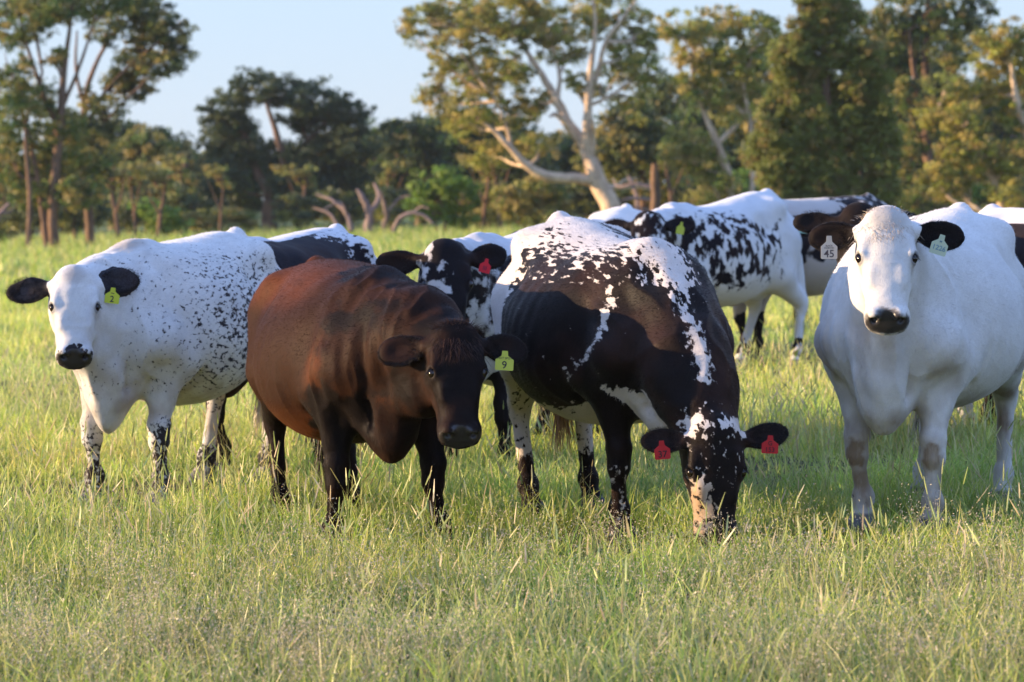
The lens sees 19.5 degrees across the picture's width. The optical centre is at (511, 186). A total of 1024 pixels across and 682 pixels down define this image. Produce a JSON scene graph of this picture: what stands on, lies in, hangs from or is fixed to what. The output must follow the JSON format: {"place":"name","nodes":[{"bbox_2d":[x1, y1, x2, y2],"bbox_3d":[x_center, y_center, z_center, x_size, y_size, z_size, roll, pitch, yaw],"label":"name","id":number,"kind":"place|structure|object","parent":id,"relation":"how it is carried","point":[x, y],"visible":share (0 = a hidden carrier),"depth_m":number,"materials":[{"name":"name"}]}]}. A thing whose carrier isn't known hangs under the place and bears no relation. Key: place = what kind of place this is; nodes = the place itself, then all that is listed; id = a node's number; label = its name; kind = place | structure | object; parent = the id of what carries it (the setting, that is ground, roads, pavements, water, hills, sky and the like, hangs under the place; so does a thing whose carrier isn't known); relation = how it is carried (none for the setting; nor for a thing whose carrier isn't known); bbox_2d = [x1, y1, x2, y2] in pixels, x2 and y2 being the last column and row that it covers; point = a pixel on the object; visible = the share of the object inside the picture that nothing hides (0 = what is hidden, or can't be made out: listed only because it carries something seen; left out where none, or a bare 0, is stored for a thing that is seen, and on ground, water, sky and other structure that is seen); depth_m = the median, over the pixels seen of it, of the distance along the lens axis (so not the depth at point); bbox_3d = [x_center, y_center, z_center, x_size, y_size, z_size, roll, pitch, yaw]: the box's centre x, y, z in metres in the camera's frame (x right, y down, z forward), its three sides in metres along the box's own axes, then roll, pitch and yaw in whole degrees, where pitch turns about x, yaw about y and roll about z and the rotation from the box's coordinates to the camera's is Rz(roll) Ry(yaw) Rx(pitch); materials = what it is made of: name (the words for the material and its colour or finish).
{"place":"outdoors","nodes":[
{"label":"outdoors","id":0,"kind":"place"},
{"bbox_2d":[0,211,1023,681],"bbox_3d":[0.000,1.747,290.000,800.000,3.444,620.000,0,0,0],"label":"ground","id":1,"kind":"structure","parent":0,"point":[406,223],"depth_m":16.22,"materials":[{"name":"green plant"}]},
{"bbox_2d":[0,193,17,218],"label":"dead branches","id":2,"kind":"object","parent":1,"relation":"on","point":[4,208],"visible":0.66,"depth_m":112.20,"materials":[{"name":"grey wood"}]},
{"bbox_2d":[0,201,24,243],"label":"shrub","id":3,"kind":"object","parent":1,"relation":"on","point":[4,229],"visible":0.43,"depth_m":129.83,"materials":[{"name":"green plant"}]},
{"bbox_2d":[0,157,25,238],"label":"sapling","id":4,"kind":"object","parent":1,"relation":"on","point":[10,167],"visible":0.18,"depth_m":130.75,"materials":[{"name":"green plant"}]},
{"bbox_2d":[0,129,40,232],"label":"belt tree","id":5,"kind":"object","parent":1,"relation":"on","point":[5,191],"visible":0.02,"depth_m":171.57,"materials":[{"name":"green plant"}]},
{"bbox_2d":[0,189,62,241],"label":"shrub","id":6,"kind":"object","parent":1,"relation":"on","point":[15,216],"visible":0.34,"depth_m":125.50,"materials":[{"name":"green plant"}]},
{"bbox_2d":[16,142,116,234],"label":"belt tree","id":7,"kind":"object","parent":1,"relation":"on","point":[63,159],"visible":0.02,"depth_m":149.69,"materials":[{"name":"green plant"}]},
{"bbox_2d":[0,0,135,248],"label":"eucalypt tree","id":8,"kind":"object","parent":1,"relation":"on","point":[52,181],"visible":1,"depth_m":107.87,"materials":[{"name":"green plant"}]},
{"bbox_2d":[46,191,113,238],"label":"shrub","id":9,"kind":"object","parent":1,"relation":"on","point":[72,223],"visible":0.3,"depth_m":133.85,"materials":[{"name":"green plant"}]},
{"bbox_2d":[76,117,156,229],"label":"belt tree","id":10,"kind":"object","parent":1,"relation":"on","point":[127,125],"visible":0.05,"depth_m":175.31,"materials":[{"name":"green plant"}]},
{"bbox_2d":[101,160,146,239],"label":"sapling","id":11,"kind":"object","parent":1,"relation":"on","point":[120,175],"visible":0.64,"depth_m":128.46,"materials":[{"name":"green plant"}]},
{"bbox_2d":[101,192,147,234],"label":"shrub","id":12,"kind":"object","parent":1,"relation":"on","point":[125,215],"visible":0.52,"depth_m":141.34,"materials":[{"name":"green plant"}]},
{"bbox_2d":[60,0,200,246],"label":"eucalypt tree","id":13,"kind":"object","parent":1,"relation":"on","point":[152,24],"visible":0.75,"depth_m":111.78,"materials":[{"name":"green plant"}]},
{"bbox_2d":[119,159,155,235],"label":"sapling","id":14,"kind":"object","parent":1,"relation":"on","point":[131,183],"visible":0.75,"depth_m":129.93,"materials":[{"name":"green plant"}]},
{"bbox_2d":[4,225,279,506],"bbox_3d":[-1.733,0.900,15.112,0.871,1.389,2.191,0,0,21],"label":"cow","id":15,"kind":"object","parent":1,"relation":"on","point":[160,329],"visible":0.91,"depth_m":14.58},
{"bbox_2d":[101,122,205,231],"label":"belt tree","id":16,"kind":"object","parent":1,"relation":"on","point":[135,147],"visible":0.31,"depth_m":164.37,"materials":[{"name":"green plant"}]},
{"bbox_2d":[131,165,179,238],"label":"sapling","id":17,"kind":"object","parent":1,"relation":"on","point":[156,177],"visible":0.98,"depth_m":128.85,"materials":[{"name":"green plant"}]},
{"bbox_2d":[126,196,198,235],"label":"shrub","id":18,"kind":"object","parent":1,"relation":"on","point":[148,212],"visible":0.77,"depth_m":137.46,"materials":[{"name":"green plant"}]},
{"bbox_2d":[152,153,194,233],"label":"sapling","id":19,"kind":"object","parent":1,"relation":"on","point":[176,166],"visible":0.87,"depth_m":145.48,"materials":[{"name":"green plant"}]},
{"bbox_2d":[133,147,229,231],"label":"belt tree","id":20,"kind":"object","parent":1,"relation":"on","point":[154,192],"visible":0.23,"depth_m":157.78,"materials":[{"name":"green plant"}]},
{"bbox_2d":[157,181,216,233],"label":"shrub","id":21,"kind":"object","parent":1,"relation":"on","point":[182,200],"visible":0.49,"depth_m":141.70,"materials":[{"name":"green plant"}]},
{"bbox_2d":[201,163,234,230],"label":"sapling","id":22,"kind":"object","parent":1,"relation":"on","point":[217,172],"visible":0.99,"depth_m":135.70,"materials":[{"name":"green plant"}]},
{"bbox_2d":[176,205,263,233],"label":"shrub","id":23,"kind":"object","parent":1,"relation":"on","point":[238,217],"visible":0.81,"depth_m":139.76,"materials":[{"name":"green plant"}]},
{"bbox_2d":[195,149,262,225],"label":"belt tree","id":24,"kind":"object","parent":1,"relation":"on","point":[211,166],"depth_m":180.90,"materials":[{"name":"green plant"}]},
{"bbox_2d":[208,122,277,226],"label":"belt tree","id":25,"kind":"object","parent":1,"relation":"on","point":[251,203],"visible":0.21,"depth_m":171.08,"materials":[{"name":"green plant"}]},
{"bbox_2d":[262,141,313,225],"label":"belt tree","id":26,"kind":"object","parent":1,"relation":"on","point":[279,202],"depth_m":174.96,"materials":[{"name":"green plant"}]},
{"bbox_2d":[193,65,388,231],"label":"round tree","id":27,"kind":"object","parent":1,"relation":"on","point":[338,116],"visible":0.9,"depth_m":149.48,"materials":[{"name":"green plant"}]},
{"bbox_2d":[205,223,376,473],"bbox_3d":[-1.300,0.899,16.602,0.834,1.369,2.161,0,0,22],"label":"cow","id":28,"kind":"object","parent":1,"relation":"on","point":[332,241],"visible":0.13,"depth_m":16.62},
{"bbox_2d":[269,162,318,229],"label":"sapling","id":29,"kind":"object","parent":1,"relation":"on","point":[304,173],"visible":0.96,"depth_m":144.35,"materials":[{"name":"green plant"}]},
{"bbox_2d":[269,190,333,230],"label":"shrub","id":30,"kind":"object","parent":1,"relation":"on","point":[297,208],"visible":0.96,"depth_m":141.56,"materials":[{"name":"green plant"}]},
{"bbox_2d":[292,131,380,225],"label":"belt tree","id":31,"kind":"object","parent":1,"relation":"on","point":[374,160],"visible":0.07,"depth_m":167.48,"materials":[{"name":"green plant"}]},
{"bbox_2d":[315,186,369,224],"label":"shrub","id":32,"kind":"object","parent":1,"relation":"on","point":[356,209],"visible":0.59,"depth_m":143.85,"materials":[{"name":"green plant"}]},
{"bbox_2d":[313,183,410,232],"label":"dead tree","id":33,"kind":"object","parent":1,"relation":"on","point":[369,209],"visible":0.95,"depth_m":121.93,"materials":[{"name":"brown wood"}]},
{"bbox_2d":[366,125,378,222],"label":"belt tree","id":34,"kind":"object","parent":1,"relation":"on","point":[372,126],"depth_m":179.62,"materials":[{"name":"green plant"}]},
{"bbox_2d":[245,255,527,544],"bbox_3d":[-0.654,0.971,13.235,0.928,1.309,2.392,0,0,-17],"label":"cow","id":35,"kind":"object","parent":1,"relation":"on","point":[387,364],"visible":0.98,"depth_m":12.67},
{"bbox_2d":[376,158,411,189],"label":"sapling","id":36,"kind":"object","parent":1,"relation":"on","point":[395,169],"visible":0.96,"depth_m":140.92,"materials":[{"name":"green plant"}]},
{"bbox_2d":[369,183,422,229],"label":"shrub","id":37,"kind":"object","parent":1,"relation":"on","point":[391,195],"visible":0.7,"depth_m":137.51,"materials":[{"name":"green plant"}]},
{"bbox_2d":[370,118,431,223],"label":"belt tree","id":38,"kind":"object","parent":1,"relation":"on","point":[403,136],"depth_m":171.02,"materials":[{"name":"green plant"}]},
{"bbox_2d":[361,110,461,225],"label":"belt tree","id":39,"kind":"object","parent":1,"relation":"on","point":[431,150],"visible":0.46,"depth_m":159.12,"materials":[{"name":"green plant"}]},
{"bbox_2d":[391,206,432,232],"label":"fallen branch","id":40,"kind":"object","parent":1,"relation":"on","point":[401,217],"visible":1,"depth_m":117.75,"materials":[{"name":"grey wood"}]},
{"bbox_2d":[401,164,486,231],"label":"shrub","id":41,"kind":"object","parent":1,"relation":"on","point":[442,185],"visible":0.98,"depth_m":127.61,"materials":[{"name":"green plant"}]},
{"bbox_2d":[455,151,500,229],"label":"sapling","id":42,"kind":"object","parent":1,"relation":"on","point":[484,201],"visible":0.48,"depth_m":129.94,"materials":[{"name":"green plant"}]},
{"bbox_2d":[434,104,536,223],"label":"belt tree","id":43,"kind":"object","parent":1,"relation":"on","point":[451,142],"visible":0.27,"depth_m":148.77,"materials":[{"name":"green plant"}]},
{"bbox_2d":[457,178,515,229],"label":"shrub","id":44,"kind":"object","parent":1,"relation":"on","point":[491,217],"visible":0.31,"depth_m":133.57,"materials":[{"name":"green plant"}]},
{"bbox_2d":[375,224,602,465],"bbox_3d":[-0.060,0.894,16.662,0.851,1.421,2.388,0,0,25],"label":"cow","id":45,"kind":"object","parent":1,"relation":"on","point":[466,272],"visible":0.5,"depth_m":15.84},
{"bbox_2d":[463,111,537,203],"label":"belt tree","id":46,"kind":"object","parent":1,"relation":"on","point":[510,129],"visible":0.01,"depth_m":175.67,"materials":[{"name":"green plant"}]},
{"bbox_2d":[485,152,520,228],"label":"sapling","id":47,"kind":"object","parent":1,"relation":"on","point":[496,173],"visible":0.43,"depth_m":129.53,"materials":[{"name":"green plant"}]},
{"bbox_2d":[478,123,575,223],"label":"belt tree","id":48,"kind":"object","parent":1,"relation":"on","point":[546,166],"visible":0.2,"depth_m":149.66,"materials":[{"name":"green plant"}]},
{"bbox_2d":[394,0,667,210],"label":"gum tree","id":49,"kind":"object","parent":1,"relation":"on","point":[593,16],"visible":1,"depth_m":118.23,"materials":[{"name":"green plant"}]},
{"bbox_2d":[489,174,574,228],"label":"shrub","id":50,"kind":"object","parent":1,"relation":"on","point":[534,213],"visible":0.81,"depth_m":123.81,"materials":[{"name":"green plant"}]},
{"bbox_2d":[531,128,581,215],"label":"belt tree","id":51,"kind":"object","parent":1,"relation":"on","point":[557,140],"visible":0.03,"depth_m":171.11,"materials":[{"name":"green plant"}]},
{"bbox_2d":[545,179,621,218],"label":"shrub","id":52,"kind":"object","parent":1,"relation":"on","point":[585,197],"visible":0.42,"depth_m":135.49,"materials":[{"name":"green plant"}]},
{"bbox_2d":[546,134,633,217],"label":"belt tree","id":53,"kind":"object","parent":1,"relation":"on","point":[567,152],"visible":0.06,"depth_m":159.11,"materials":[{"name":"green plant"}]},
{"bbox_2d":[589,204,641,234],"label":"cow","id":54,"kind":"object","parent":1,"relation":"on","point":[627,212],"visible":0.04,"depth_m":24.68},
{"bbox_2d":[597,189,650,211],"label":"shrub","id":55,"kind":"object","parent":1,"relation":"on","point":[625,193],"visible":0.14,"depth_m":135.48,"materials":[{"name":"green plant"}]},
{"bbox_2d":[569,95,692,210],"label":"bushy tree","id":56,"kind":"object","parent":1,"relation":"on","point":[625,148],"visible":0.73,"depth_m":131.30,"materials":[{"name":"green plant"}]},
{"bbox_2d":[612,175,650,209],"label":"dead branches","id":57,"kind":"object","parent":1,"relation":"on","point":[636,198],"visible":0.76,"depth_m":112.20,"materials":[{"name":"grey wood"}]},
{"bbox_2d":[490,211,789,547],"bbox_3d":[0.494,0.825,13.143,0.948,1.439,2.295,0,0,-19],"label":"cow","id":58,"kind":"object","parent":1,"relation":"on","point":[619,331],"visible":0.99,"depth_m":12.65},
{"bbox_2d":[650,162,660,210],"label":"tree stump","id":59,"kind":"object","parent":1,"relation":"on","point":[655,194],"visible":0.55,"depth_m":109.38,"materials":[{"name":"wood"}]},
{"bbox_2d":[624,69,720,189],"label":"belt tree","id":60,"kind":"object","parent":1,"relation":"on","point":[662,99],"visible":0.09,"depth_m":169.64,"materials":[{"name":"green plant"}]},
{"bbox_2d":[648,181,697,207],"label":"shrub","id":61,"kind":"object","parent":1,"relation":"on","point":[677,200],"visible":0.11,"depth_m":133.70,"materials":[{"name":"green plant"}]},
{"bbox_2d":[656,140,700,201],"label":"sapling","id":62,"kind":"object","parent":1,"relation":"on","point":[661,146],"visible":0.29,"depth_m":129.01,"materials":[{"name":"green plant"}]},
{"bbox_2d":[676,158,718,188],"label":"sapling","id":63,"kind":"object","parent":1,"relation":"on","point":[716,162],"visible":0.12,"depth_m":134.36,"materials":[{"name":"green plant"}]},
{"bbox_2d":[682,185,714,205],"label":"shrub","id":64,"kind":"object","parent":1,"relation":"on","point":[694,198],"visible":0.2,"depth_m":127.50,"materials":[{"name":"green plant"}]},
{"bbox_2d":[673,81,732,192],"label":"belt tree","id":65,"kind":"object","parent":1,"relation":"on","point":[692,113],"visible":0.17,"depth_m":158.61,"materials":[{"name":"green plant"}]},
{"bbox_2d":[604,188,812,365],"bbox_3d":[1.457,0.741,23.176,0.861,1.450,2.387,0,0,36],"label":"cow","id":66,"kind":"object","parent":1,"relation":"on","point":[745,248],"visible":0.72,"depth_m":23.13},
{"bbox_2d":[650,3,784,203],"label":"eucalypt tree","id":67,"kind":"object","parent":1,"relation":"on","point":[687,151],"visible":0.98,"depth_m":111.52,"materials":[{"name":"green plant"}]},
{"bbox_2d":[712,167,759,201],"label":"shrub","id":68,"kind":"object","parent":1,"relation":"on","point":[745,183],"visible":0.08,"depth_m":126.13,"materials":[{"name":"green plant"}]},
{"bbox_2d":[734,147,757,184],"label":"sapling","id":69,"kind":"object","parent":1,"relation":"on","point":[742,156],"visible":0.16,"depth_m":140.65,"materials":[{"name":"green plant"}]},
{"bbox_2d":[705,28,836,188],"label":"belt tree","id":70,"kind":"object","parent":1,"relation":"on","point":[737,139],"visible":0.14,"depth_m":149.06,"materials":[{"name":"green plant"}]},
{"bbox_2d":[729,193,886,361],"bbox_3d":[2.372,0.740,24.533,1.908,1.370,1.124,0,0,-53],"label":"cow","id":71,"kind":"object","parent":1,"relation":"on","point":[818,271],"visible":0.16,"depth_m":24.26},
{"bbox_2d":[742,0,908,208],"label":"cypress pine","id":72,"kind":"object","parent":1,"relation":"on","point":[798,153],"visible":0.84,"depth_m":96.57,"materials":[{"name":"green plant"}]},
{"bbox_2d":[793,202,995,443],"bbox_3d":[2.326,0.792,17.207,0.765,1.424,2.295,0,0,26],"label":"cow","id":73,"kind":"object","parent":1,"relation":"on","point":[804,222],"visible":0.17,"depth_m":16.42},
{"bbox_2d":[862,12,967,176],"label":"belt tree","id":74,"kind":"object","parent":1,"relation":"on","point":[934,67],"visible":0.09,"depth_m":154.11,"materials":[{"name":"green plant"}]},
{"bbox_2d":[808,202,1023,534],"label":"cow","id":75,"kind":"object","parent":1,"relation":"on","point":[922,316],"visible":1,"depth_m":12.69},
{"bbox_2d":[900,143,937,171],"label":"sapling","id":76,"kind":"object","parent":1,"relation":"on","point":[916,157],"visible":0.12,"depth_m":135.77,"materials":[{"name":"green plant"}]},
{"bbox_2d":[898,173,939,214],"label":"shrub","id":77,"kind":"object","parent":1,"relation":"on","point":[908,192],"visible":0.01,"depth_m":125.61,"materials":[{"name":"green plant"}]},
{"bbox_2d":[852,0,1000,214],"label":"eucalypt tree","id":78,"kind":"object","parent":1,"relation":"on","point":[968,19],"visible":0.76,"depth_m":115.56,"materials":[{"name":"green plant"}]},
{"bbox_2d":[909,175,986,212],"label":"shrub","id":79,"kind":"object","parent":1,"relation":"on","point":[976,191],"visible":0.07,"depth_m":121.70,"materials":[{"name":"green plant"}]},
{"bbox_2d":[917,71,988,199],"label":"belt tree","id":80,"kind":"object","parent":1,"relation":"on","point":[949,136],"visible":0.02,"depth_m":158.45,"materials":[{"name":"green plant"}]},
{"bbox_2d":[947,141,975,177],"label":"sapling","id":81,"kind":"object","parent":1,"relation":"on","point":[965,143],"visible":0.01,"depth_m":130.88,"materials":[{"name":"green plant"}]},
{"bbox_2d":[911,15,1023,211],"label":"eucalypt tree","id":82,"kind":"object","parent":1,"relation":"on","point":[998,50],"visible":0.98,"depth_m":103.63,"materials":[{"name":"green plant"}]},
{"bbox_2d":[965,133,994,199],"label":"sapling","id":83,"kind":"object","parent":1,"relation":"on","point":[988,136],"visible":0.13,"depth_m":140.66,"materials":[{"name":"green plant"}]},
{"bbox_2d":[954,179,1016,207],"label":"shrub","id":84,"kind":"object","parent":1,"relation":"on","point":[983,203],"visible":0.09,"depth_m":125.83,"materials":[{"name":"green plant"}]},
{"bbox_2d":[956,204,1023,426],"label":"cow","id":85,"kind":"object","parent":1,"relation":"on","point":[1013,217],"visible":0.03,"depth_m":17.74},
{"bbox_2d":[969,76,1010,200],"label":"belt tree","id":86,"kind":"object","parent":1,"relation":"on","point":[989,114],"visible":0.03,"depth_m":174.97,"materials":[{"name":"green plant"}]},
{"bbox_2d":[986,105,1023,180],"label":"belt tree","id":87,"kind":"object","parent":1,"relation":"on","point":[1002,129],"visible":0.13,"depth_m":156.13,"materials":[{"name":"green plant"}]},
{"bbox_2d":[987,68,1023,171],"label":"belt tree","id":88,"kind":"object","parent":1,"relation":"on","point":[1021,89],"visible":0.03,"depth_m":169.86,"materials":[{"name":"green plant"}]},
{"bbox_2d":[988,175,1023,207],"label":"shrub","id":89,"kind":"object","parent":1,"relation":"on","point":[1022,179],"visible":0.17,"depth_m":123.87,"materials":[{"name":"green plant"}]},
{"bbox_2d":[998,145,1022,177],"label":"sapling","id":90,"kind":"object","parent":1,"relation":"on","point":[1014,152],"visible":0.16,"depth_m":139.63,"materials":[{"name":"green plant"}]},
{"bbox_2d":[0,0,1023,201],"label":"sky","id":91,"kind":"structure","parent":0,"point":[356,42],"materials":[{"name":"blue"}]}
]}

